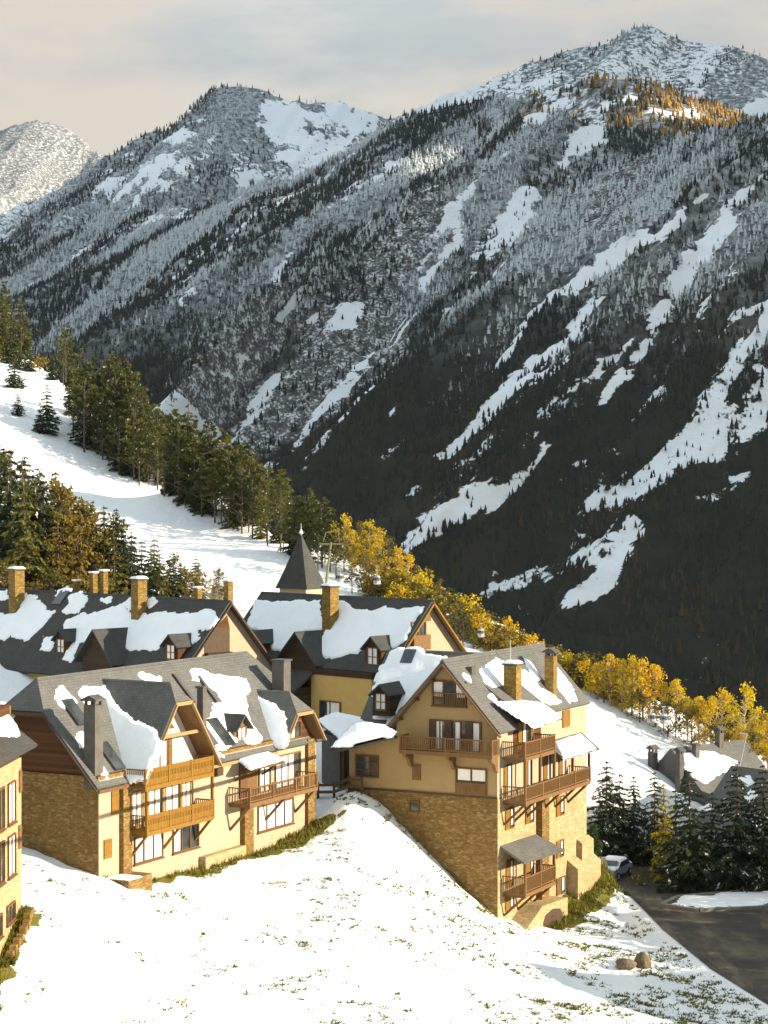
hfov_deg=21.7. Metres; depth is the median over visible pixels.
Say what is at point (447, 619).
bush
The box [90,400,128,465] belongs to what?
pine tree
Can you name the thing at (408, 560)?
birch tree
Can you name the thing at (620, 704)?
bush
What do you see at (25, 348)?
spruce tree
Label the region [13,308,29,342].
pine tree
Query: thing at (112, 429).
pine tree
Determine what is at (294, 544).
spruce tree
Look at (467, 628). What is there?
pine tree
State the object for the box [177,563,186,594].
spruce tree
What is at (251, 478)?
pine tree
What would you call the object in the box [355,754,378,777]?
window
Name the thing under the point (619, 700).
bush
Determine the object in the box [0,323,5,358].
spruce tree
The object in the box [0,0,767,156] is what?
sky
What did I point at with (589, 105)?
mountain
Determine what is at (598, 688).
birch tree
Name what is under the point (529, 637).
bush
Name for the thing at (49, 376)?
spruce tree
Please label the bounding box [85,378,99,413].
pine tree
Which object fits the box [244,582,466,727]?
chalet
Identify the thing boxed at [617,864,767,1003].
road
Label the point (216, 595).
bare tree
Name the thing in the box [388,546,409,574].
birch tree
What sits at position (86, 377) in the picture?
pine tree
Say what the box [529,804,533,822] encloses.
window
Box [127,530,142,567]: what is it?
spruce tree
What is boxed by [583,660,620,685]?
bush
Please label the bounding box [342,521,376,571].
broadleaf tree
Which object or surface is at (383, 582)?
broadleaf tree
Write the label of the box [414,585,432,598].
bush
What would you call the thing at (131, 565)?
spruce tree
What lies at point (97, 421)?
pine tree
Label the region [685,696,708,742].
birch tree
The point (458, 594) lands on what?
bush
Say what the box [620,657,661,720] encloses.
birch tree
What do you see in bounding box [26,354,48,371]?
bush
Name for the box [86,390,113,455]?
pine tree
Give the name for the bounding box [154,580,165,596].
spruce tree
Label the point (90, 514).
broadleaf tree
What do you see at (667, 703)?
broadleaf tree
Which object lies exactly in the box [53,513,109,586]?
autumn tree
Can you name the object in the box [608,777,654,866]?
fir tree
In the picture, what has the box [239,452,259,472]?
pine tree
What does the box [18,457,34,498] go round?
spruce tree
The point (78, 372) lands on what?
pine tree
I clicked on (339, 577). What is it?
gondola cabin
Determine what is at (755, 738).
broadleaf tree
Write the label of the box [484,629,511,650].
bush
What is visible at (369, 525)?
birch tree
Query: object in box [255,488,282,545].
pine tree
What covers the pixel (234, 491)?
pine tree
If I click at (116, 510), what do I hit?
spruce tree
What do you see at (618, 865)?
parked car
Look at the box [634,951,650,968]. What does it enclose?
boulder
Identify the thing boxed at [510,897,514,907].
window
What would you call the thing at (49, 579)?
broadleaf tree
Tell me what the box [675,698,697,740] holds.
birch tree
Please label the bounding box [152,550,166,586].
spruce tree
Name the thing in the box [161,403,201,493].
spruce tree
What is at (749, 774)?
house
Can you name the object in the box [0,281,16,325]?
pine tree
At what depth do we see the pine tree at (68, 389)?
321.48 m
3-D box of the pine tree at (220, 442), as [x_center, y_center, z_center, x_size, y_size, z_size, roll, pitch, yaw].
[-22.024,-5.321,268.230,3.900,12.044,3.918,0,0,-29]
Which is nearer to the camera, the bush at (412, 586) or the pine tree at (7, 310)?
the bush at (412, 586)
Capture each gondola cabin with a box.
[149,474,154,484]
[336,568,343,581]
[373,575,380,583]
[477,623,484,636]
[647,705,656,722]
[659,706,668,723]
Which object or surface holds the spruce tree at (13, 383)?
on the ground
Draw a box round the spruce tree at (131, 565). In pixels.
[112,534,155,595]
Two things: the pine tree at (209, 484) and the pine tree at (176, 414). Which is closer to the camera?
the pine tree at (209, 484)
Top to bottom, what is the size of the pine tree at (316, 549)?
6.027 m
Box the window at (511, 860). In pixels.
[510,859,513,886]
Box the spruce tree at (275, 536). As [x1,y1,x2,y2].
[268,496,290,543]
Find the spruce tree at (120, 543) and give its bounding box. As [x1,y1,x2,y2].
[108,519,133,592]
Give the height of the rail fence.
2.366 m
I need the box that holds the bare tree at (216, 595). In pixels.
[192,579,237,599]
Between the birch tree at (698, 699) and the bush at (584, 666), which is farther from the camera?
the bush at (584, 666)
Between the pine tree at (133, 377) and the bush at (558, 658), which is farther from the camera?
the pine tree at (133, 377)
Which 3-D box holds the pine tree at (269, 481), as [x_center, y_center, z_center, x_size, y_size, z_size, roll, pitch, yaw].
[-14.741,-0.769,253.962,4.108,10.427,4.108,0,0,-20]
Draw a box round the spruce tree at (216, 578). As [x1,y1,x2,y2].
[210,571,221,596]
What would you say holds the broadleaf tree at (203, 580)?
on the ground
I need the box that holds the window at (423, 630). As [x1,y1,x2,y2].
[411,621,426,634]
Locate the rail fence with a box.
[317,776,362,798]
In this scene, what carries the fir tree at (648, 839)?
on the ground
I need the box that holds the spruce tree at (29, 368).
[22,343,37,371]
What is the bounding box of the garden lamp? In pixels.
[599,857,607,865]
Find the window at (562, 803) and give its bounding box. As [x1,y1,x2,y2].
[561,795,564,815]
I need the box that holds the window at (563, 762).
[562,759,565,774]
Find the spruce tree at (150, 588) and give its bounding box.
[129,541,161,595]
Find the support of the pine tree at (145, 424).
on the ground
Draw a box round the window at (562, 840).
[560,839,563,856]
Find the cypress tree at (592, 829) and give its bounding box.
[587,823,603,858]
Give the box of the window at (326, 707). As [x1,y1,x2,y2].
[319,700,340,726]
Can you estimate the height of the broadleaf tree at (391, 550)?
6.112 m
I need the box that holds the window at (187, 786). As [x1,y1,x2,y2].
[182,781,191,806]
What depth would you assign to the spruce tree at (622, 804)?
166.19 m
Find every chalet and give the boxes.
[0,566,271,678]
[6,651,326,890]
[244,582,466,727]
[332,640,600,929]
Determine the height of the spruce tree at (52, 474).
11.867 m
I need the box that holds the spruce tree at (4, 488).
[0,445,13,527]
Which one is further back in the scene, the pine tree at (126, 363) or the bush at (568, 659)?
the pine tree at (126, 363)
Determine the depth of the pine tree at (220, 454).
266.17 m
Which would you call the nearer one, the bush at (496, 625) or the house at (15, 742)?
the house at (15, 742)
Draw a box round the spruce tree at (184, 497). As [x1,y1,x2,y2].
[172,453,191,503]
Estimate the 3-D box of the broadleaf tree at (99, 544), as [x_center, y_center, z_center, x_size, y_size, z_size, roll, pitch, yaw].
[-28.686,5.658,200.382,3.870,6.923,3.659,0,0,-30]
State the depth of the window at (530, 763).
140.20 m
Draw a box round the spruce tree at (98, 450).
[92,420,110,454]
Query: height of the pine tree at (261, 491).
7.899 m
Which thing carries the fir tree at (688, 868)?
on the ground
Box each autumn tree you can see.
[25,580,44,589]
[32,477,89,581]
[46,504,62,519]
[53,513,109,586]
[418,569,439,590]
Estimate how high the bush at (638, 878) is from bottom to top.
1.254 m
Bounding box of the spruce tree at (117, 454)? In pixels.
[105,396,132,475]
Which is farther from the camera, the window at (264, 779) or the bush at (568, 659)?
the bush at (568, 659)
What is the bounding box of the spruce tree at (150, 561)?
[143,546,155,575]
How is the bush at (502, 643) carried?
on the ground
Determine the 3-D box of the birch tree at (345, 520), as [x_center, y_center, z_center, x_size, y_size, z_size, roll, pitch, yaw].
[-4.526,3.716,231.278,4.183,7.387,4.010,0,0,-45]
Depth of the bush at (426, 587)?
214.12 m
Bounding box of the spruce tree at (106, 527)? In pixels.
[98,513,111,553]
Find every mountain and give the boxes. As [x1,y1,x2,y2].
[0,86,393,242]
[0,97,513,387]
[0,120,102,214]
[144,112,685,492]
[268,118,767,749]
[289,26,767,178]
[480,78,738,135]
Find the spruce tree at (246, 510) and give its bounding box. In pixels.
[245,464,270,527]
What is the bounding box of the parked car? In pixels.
[605,855,632,880]
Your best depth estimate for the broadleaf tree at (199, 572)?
208.27 m
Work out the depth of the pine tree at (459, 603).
205.78 m
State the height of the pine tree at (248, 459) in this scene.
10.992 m
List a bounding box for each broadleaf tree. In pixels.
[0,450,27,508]
[0,544,56,589]
[0,561,28,587]
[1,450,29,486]
[15,497,39,528]
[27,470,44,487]
[38,566,72,590]
[40,482,95,573]
[61,578,82,591]
[63,500,117,586]
[64,496,112,570]
[80,577,99,592]
[83,541,107,586]
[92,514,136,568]
[98,574,117,593]
[111,590,128,594]
[160,552,185,594]
[164,566,215,597]
[189,564,206,587]
[193,570,213,590]
[211,567,224,589]
[327,526,342,561]
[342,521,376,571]
[353,568,376,596]
[356,554,373,584]
[372,535,403,574]
[373,578,395,596]
[405,564,424,584]
[428,579,443,591]
[587,672,616,702]
[625,687,650,722]
[651,696,686,737]
[671,704,710,745]
[706,722,729,741]
[708,723,743,742]
[745,729,767,762]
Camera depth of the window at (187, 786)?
123.06 m
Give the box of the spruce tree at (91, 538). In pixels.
[83,501,98,568]
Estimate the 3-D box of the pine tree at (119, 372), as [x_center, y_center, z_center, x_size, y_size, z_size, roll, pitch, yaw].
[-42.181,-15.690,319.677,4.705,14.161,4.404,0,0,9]
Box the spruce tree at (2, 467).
[0,461,14,528]
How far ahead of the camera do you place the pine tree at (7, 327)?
412.63 m
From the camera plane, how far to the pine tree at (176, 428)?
269.42 m
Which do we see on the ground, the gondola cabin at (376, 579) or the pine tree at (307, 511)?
the pine tree at (307, 511)
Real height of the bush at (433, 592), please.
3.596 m
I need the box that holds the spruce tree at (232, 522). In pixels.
[217,490,246,530]
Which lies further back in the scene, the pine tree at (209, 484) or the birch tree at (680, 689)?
the pine tree at (209, 484)
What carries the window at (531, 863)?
in the chalet at (472, 769)
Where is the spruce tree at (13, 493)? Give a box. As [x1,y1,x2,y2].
[0,449,47,584]
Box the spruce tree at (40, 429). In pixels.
[31,407,47,433]
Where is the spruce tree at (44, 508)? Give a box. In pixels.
[28,480,78,588]
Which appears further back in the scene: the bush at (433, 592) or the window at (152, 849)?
the bush at (433, 592)
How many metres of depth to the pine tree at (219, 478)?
261.52 m
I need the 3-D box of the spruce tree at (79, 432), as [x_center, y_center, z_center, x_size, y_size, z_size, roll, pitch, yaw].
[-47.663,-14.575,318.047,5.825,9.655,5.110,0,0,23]
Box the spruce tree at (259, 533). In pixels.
[249,491,269,539]
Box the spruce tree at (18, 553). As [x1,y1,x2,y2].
[0,471,57,589]
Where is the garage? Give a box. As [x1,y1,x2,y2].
[319,712,360,787]
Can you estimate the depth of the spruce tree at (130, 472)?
308.84 m
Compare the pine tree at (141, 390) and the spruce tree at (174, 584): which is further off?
the pine tree at (141, 390)
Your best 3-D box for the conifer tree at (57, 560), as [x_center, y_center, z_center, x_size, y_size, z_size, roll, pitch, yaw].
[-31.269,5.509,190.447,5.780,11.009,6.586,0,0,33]
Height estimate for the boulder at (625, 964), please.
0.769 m
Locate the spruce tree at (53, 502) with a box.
[46,496,62,556]
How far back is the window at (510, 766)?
137.15 m
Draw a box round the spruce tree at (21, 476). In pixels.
[11,460,36,528]
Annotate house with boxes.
[0,704,37,953]
[645,726,766,805]
[685,765,767,856]
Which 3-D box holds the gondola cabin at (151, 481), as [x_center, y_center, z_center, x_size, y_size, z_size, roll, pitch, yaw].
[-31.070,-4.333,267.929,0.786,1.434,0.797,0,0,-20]
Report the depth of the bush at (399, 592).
216.01 m
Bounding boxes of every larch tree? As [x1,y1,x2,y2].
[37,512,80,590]
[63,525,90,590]
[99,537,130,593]
[647,784,679,881]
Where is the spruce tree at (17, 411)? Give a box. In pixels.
[10,392,25,416]
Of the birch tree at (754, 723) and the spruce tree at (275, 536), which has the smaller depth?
the birch tree at (754, 723)
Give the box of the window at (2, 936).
[0,913,4,940]
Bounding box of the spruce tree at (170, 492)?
[160,450,179,496]
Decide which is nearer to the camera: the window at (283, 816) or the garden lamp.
the window at (283, 816)
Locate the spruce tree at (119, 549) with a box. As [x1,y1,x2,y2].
[98,512,132,592]
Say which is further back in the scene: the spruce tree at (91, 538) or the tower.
the spruce tree at (91, 538)
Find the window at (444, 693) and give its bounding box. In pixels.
[430,680,467,707]
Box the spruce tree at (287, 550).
[277,501,296,555]
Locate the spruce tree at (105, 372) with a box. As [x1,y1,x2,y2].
[96,359,109,390]
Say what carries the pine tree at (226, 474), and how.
on the ground
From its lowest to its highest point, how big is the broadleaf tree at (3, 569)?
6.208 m
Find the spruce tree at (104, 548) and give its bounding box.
[89,513,119,592]
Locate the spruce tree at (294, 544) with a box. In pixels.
[288,513,298,555]
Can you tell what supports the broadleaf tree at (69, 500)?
on the ground
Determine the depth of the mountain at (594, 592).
1115.13 m
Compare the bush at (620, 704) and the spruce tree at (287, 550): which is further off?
the spruce tree at (287, 550)
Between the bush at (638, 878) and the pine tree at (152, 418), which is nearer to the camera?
the bush at (638, 878)
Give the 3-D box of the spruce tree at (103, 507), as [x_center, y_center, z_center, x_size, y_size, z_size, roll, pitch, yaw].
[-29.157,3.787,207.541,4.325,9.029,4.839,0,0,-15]
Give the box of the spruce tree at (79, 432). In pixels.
[66,392,98,449]
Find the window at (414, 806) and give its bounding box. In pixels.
[409,800,419,811]
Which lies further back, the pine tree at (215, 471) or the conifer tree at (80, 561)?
the pine tree at (215, 471)
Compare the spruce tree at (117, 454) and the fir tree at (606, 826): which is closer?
the fir tree at (606, 826)
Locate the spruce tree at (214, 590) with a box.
[211,579,219,598]
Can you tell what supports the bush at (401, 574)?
on the ground
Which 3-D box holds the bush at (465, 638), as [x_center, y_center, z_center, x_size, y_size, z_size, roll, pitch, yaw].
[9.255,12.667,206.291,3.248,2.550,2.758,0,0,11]
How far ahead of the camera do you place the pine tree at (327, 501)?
234.30 m
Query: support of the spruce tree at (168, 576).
on the ground
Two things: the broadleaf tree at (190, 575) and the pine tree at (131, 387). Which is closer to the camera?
the broadleaf tree at (190, 575)
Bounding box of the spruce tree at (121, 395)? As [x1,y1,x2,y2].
[104,373,133,461]
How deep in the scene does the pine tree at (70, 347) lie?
368.25 m
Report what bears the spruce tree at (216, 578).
on the ground
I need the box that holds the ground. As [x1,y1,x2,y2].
[0,356,767,1023]
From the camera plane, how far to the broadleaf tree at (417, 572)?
224.13 m
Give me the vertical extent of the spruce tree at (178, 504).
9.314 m
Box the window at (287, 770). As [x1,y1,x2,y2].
[274,751,300,790]
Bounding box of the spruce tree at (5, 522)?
[0,458,49,587]
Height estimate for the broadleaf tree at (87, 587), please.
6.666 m
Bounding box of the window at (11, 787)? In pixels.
[7,780,17,827]
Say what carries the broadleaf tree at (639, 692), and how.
on the ground
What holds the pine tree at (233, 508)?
on the ground
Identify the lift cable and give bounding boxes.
[24,414,649,704]
[343,546,661,705]
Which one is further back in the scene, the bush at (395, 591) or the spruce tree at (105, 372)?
the spruce tree at (105, 372)
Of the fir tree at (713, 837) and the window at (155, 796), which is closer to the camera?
the window at (155, 796)
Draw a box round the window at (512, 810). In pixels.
[510,807,514,828]
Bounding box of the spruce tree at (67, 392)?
[62,360,80,415]
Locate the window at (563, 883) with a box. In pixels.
[561,875,565,893]
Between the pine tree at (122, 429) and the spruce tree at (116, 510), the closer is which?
the spruce tree at (116, 510)
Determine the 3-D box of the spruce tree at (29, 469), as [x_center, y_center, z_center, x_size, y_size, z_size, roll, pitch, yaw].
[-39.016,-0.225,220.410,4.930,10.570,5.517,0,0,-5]
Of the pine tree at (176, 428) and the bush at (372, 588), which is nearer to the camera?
the bush at (372, 588)
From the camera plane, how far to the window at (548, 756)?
143.11 m
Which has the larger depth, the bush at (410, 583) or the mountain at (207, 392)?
the mountain at (207, 392)
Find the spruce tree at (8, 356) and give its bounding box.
[0,336,14,363]
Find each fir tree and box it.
[587,760,634,858]
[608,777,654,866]
[633,772,677,865]
[652,770,729,893]
[692,792,731,888]
[696,762,767,891]
[730,765,767,892]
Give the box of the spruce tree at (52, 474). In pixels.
[49,472,67,550]
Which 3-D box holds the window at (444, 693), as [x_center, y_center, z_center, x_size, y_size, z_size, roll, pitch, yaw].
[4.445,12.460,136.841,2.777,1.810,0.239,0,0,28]
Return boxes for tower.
[275,527,323,593]
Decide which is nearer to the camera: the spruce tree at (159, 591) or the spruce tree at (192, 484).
the spruce tree at (159, 591)
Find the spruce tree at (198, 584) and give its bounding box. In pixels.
[188,556,207,597]
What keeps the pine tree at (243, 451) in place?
on the ground
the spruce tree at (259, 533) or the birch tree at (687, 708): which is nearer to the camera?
the birch tree at (687, 708)
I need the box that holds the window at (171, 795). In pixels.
[165,784,179,810]
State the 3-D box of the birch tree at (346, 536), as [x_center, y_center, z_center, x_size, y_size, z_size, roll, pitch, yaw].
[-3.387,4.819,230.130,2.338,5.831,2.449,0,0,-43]
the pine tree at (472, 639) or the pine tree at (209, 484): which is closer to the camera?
the pine tree at (472, 639)
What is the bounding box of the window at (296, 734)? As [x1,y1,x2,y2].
[290,720,300,739]
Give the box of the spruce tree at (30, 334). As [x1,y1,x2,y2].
[10,296,35,360]
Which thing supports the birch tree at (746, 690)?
on the ground
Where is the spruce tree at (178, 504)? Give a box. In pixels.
[174,442,193,506]
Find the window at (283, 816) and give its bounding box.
[257,798,294,834]
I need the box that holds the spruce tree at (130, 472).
[118,395,152,478]
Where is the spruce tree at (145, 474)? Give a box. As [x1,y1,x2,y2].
[135,407,166,485]
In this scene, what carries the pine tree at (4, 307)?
on the ground
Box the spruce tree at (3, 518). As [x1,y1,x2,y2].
[0,507,20,553]
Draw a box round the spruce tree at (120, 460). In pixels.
[110,416,132,471]
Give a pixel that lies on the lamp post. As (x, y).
(743, 747)
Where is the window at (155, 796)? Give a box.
[149,788,162,814]
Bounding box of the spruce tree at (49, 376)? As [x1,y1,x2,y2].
[44,355,58,381]
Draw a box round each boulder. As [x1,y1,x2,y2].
[615,958,636,969]
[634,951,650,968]
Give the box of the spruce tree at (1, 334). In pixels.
[0,315,6,353]
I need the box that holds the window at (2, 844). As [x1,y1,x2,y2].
[0,840,6,887]
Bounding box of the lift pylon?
[319,531,343,582]
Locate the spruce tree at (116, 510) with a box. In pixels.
[99,509,135,573]
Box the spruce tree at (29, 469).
[25,464,37,484]
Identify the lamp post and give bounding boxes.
[739,733,746,765]
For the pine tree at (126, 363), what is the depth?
323.51 m
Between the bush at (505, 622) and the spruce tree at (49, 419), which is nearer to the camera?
the bush at (505, 622)
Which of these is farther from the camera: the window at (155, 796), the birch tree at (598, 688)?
the birch tree at (598, 688)
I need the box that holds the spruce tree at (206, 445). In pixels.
[195,427,214,484]
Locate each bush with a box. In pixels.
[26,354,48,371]
[357,561,391,592]
[360,567,404,595]
[362,579,380,595]
[369,577,397,596]
[370,584,386,596]
[372,568,410,587]
[381,582,407,597]
[381,585,404,597]
[385,568,418,596]
[388,585,412,597]
[392,581,408,597]
[397,566,443,597]
[398,575,424,596]
[403,580,426,596]
[413,584,452,604]
[413,590,436,598]
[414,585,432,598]
[423,586,447,597]
[431,594,451,617]
[435,588,473,613]
[445,606,474,633]
[446,594,488,625]
[450,593,478,630]
[452,605,490,635]
[459,623,482,641]
[467,614,493,645]
[470,604,496,628]
[470,605,488,634]
[471,618,497,644]
[472,626,523,650]
[475,616,513,644]
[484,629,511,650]
[499,629,541,648]
[501,616,521,636]
[502,621,516,635]
[503,626,527,639]
[504,634,519,647]
[506,628,527,645]
[515,633,544,646]
[521,634,534,642]
[557,649,571,672]
[557,649,575,672]
[560,652,573,671]
[560,664,578,680]
[562,654,590,683]
[563,652,588,679]
[569,651,606,685]
[572,658,593,686]
[575,665,600,689]
[582,671,612,696]
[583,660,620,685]
[587,671,618,697]
[599,683,643,704]
[607,668,631,698]
[611,688,634,710]
[626,871,644,886]
[630,870,649,885]
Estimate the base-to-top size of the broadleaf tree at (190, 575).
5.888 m
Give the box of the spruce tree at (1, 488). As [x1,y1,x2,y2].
[0,463,18,528]
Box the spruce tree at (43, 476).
[31,468,52,508]
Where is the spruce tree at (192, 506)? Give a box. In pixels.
[184,446,208,512]
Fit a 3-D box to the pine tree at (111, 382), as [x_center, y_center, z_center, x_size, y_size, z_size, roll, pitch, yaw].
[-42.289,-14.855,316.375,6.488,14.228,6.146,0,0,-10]
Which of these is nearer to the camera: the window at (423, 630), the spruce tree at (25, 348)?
the window at (423, 630)
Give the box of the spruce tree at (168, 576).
[162,553,179,596]
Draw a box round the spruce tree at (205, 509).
[189,444,220,516]
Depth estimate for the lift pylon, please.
204.95 m
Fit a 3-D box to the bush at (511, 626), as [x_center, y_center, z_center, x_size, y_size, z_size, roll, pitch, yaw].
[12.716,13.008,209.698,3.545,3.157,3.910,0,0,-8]
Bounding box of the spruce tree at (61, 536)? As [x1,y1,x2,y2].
[45,508,74,580]
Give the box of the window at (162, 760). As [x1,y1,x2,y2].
[154,739,167,767]
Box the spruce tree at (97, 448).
[90,402,110,455]
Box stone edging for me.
[5,907,33,957]
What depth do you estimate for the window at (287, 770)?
134.11 m
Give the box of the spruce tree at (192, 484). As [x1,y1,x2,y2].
[183,445,207,505]
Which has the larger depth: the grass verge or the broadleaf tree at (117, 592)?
the broadleaf tree at (117, 592)
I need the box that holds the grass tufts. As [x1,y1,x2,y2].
[13,789,767,1023]
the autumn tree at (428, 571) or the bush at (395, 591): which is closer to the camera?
the bush at (395, 591)
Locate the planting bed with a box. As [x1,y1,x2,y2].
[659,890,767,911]
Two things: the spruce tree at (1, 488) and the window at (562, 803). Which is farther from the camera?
the spruce tree at (1, 488)
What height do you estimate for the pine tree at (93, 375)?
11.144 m
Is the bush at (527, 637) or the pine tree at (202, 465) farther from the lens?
the pine tree at (202, 465)
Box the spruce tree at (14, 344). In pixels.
[0,313,21,363]
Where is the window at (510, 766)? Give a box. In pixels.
[507,764,512,797]
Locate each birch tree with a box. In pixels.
[328,513,358,571]
[343,529,362,575]
[353,519,384,573]
[367,527,390,572]
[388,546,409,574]
[396,553,420,582]
[585,661,607,699]
[597,654,620,706]
[604,658,637,711]
[616,654,650,715]
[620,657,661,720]
[639,664,666,727]
[641,683,658,725]
[651,681,676,730]
[663,679,688,737]
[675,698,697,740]
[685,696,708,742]
[696,696,720,742]
[697,724,710,743]
[705,687,740,740]
[723,681,764,743]
[723,709,747,740]
[729,723,750,744]
[741,706,766,755]
[753,710,767,769]
[757,715,767,758]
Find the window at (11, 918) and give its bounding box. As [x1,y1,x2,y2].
[6,900,17,927]
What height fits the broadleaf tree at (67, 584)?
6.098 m
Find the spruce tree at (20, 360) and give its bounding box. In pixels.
[15,343,26,368]
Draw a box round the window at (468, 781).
[455,767,486,796]
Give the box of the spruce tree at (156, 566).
[143,539,171,595]
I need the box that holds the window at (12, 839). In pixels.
[7,832,17,880]
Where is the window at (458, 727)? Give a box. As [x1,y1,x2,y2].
[434,719,481,752]
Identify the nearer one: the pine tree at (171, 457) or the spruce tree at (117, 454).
the pine tree at (171, 457)
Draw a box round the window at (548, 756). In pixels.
[547,755,550,779]
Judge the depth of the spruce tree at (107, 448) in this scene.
317.29 m
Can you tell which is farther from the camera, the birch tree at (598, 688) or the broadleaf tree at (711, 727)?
the birch tree at (598, 688)
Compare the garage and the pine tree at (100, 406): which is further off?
the pine tree at (100, 406)
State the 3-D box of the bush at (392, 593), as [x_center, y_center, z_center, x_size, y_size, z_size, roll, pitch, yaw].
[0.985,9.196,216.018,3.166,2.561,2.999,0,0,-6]
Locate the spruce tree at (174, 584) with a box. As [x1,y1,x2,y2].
[164,556,182,596]
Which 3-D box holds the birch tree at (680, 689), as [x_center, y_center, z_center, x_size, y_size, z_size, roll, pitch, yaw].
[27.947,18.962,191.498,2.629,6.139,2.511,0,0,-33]
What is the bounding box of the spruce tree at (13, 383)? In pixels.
[4,348,27,389]
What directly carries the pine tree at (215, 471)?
on the ground
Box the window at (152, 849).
[133,833,164,866]
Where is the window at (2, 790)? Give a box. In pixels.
[0,786,6,833]
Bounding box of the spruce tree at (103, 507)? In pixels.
[94,505,112,555]
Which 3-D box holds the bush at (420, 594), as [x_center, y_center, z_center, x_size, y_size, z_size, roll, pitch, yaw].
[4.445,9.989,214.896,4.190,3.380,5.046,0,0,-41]
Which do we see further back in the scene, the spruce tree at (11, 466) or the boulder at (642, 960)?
the spruce tree at (11, 466)
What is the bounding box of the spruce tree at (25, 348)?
[19,319,30,357]
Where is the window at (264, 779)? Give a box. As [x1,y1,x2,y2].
[258,767,270,793]
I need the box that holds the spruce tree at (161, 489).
[159,433,173,494]
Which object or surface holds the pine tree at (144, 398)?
on the ground
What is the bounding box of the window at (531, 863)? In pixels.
[530,861,533,874]
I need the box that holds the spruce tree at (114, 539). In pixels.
[108,529,122,584]
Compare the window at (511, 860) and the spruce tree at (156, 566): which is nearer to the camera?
the window at (511, 860)
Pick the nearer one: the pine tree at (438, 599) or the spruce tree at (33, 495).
the spruce tree at (33, 495)
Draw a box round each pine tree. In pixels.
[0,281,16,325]
[0,296,8,337]
[0,298,13,349]
[3,321,14,344]
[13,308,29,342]
[52,325,74,388]
[52,329,75,386]
[55,378,83,435]
[63,364,87,410]
[65,370,93,427]
[66,371,107,452]
[70,348,91,386]
[82,355,102,392]
[83,366,101,391]
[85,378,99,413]
[85,399,98,448]
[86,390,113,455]
[87,387,112,428]
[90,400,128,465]
[91,393,113,459]
[96,353,118,393]
[99,374,127,434]
[103,355,132,407]
[103,361,114,387]
[104,416,130,472]
[108,370,126,405]
[111,371,150,410]
[112,410,135,445]
[114,376,140,404]
[114,385,147,432]
[116,408,144,480]
[120,411,136,455]
[122,367,143,394]
[125,392,148,434]
[126,403,158,474]
[128,381,154,416]
[128,424,154,485]
[134,397,155,448]
[135,412,159,477]
[137,403,167,489]
[138,433,156,485]
[145,415,182,496]
[149,433,168,488]
[158,409,192,462]
[160,417,193,502]
[162,441,184,495]
[174,432,203,507]
[179,414,201,452]
[187,452,214,516]
[193,420,228,476]
[196,456,220,507]
[199,458,226,522]
[200,442,226,485]
[203,464,216,513]
[208,428,233,509]
[209,452,230,516]
[210,458,226,521]
[211,452,245,528]
[213,436,244,487]
[217,453,243,499]
[219,457,236,499]
[220,462,257,533]
[225,479,244,526]
[229,455,255,516]
[235,475,264,537]
[236,468,259,532]
[238,444,258,475]
[238,449,269,522]
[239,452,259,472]
[253,476,269,531]
[254,466,284,541]
[255,467,270,518]
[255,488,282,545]
[259,474,297,548]
[262,469,294,517]
[275,505,285,546]
[278,496,303,553]
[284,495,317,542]
[293,495,332,553]
[295,488,324,546]
[302,521,316,548]
[304,502,341,567]
[309,531,328,570]
[312,497,340,561]
[316,513,343,571]
[321,532,347,579]
[344,560,360,593]
[433,587,465,620]
[442,596,468,634]
[452,615,471,645]
[468,629,482,644]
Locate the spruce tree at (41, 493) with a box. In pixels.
[32,484,49,557]
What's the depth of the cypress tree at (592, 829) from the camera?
154.98 m
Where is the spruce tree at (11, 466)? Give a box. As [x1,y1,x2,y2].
[0,448,21,499]
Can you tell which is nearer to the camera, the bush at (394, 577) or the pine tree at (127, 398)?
the bush at (394, 577)
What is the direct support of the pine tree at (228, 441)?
on the ground
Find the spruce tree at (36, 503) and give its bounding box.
[28,476,52,519]
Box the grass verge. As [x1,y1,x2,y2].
[0,814,627,1010]
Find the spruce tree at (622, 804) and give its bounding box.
[603,774,636,863]
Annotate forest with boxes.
[0,23,767,700]
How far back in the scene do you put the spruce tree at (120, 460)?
310.98 m
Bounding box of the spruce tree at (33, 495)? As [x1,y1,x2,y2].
[27,483,47,558]
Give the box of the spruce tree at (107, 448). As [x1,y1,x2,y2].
[104,373,121,457]
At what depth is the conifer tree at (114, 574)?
192.79 m
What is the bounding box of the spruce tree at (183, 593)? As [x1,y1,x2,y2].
[179,573,191,597]
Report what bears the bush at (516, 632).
on the ground
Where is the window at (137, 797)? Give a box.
[132,790,142,827]
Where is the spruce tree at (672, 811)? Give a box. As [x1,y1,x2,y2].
[650,788,693,876]
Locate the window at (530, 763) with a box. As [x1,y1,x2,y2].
[528,760,532,785]
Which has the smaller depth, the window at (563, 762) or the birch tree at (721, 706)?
the window at (563, 762)
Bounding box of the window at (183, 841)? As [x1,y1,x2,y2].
[172,823,200,855]
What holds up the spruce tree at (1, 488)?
on the ground
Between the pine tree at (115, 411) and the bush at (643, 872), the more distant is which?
the pine tree at (115, 411)
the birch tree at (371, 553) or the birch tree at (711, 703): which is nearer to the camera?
the birch tree at (711, 703)
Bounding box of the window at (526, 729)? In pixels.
[522,723,530,748]
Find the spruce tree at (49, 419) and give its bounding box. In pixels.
[32,385,62,435]
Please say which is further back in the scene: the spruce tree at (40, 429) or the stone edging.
the spruce tree at (40, 429)
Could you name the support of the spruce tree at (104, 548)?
on the ground
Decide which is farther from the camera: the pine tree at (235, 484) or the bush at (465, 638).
the pine tree at (235, 484)

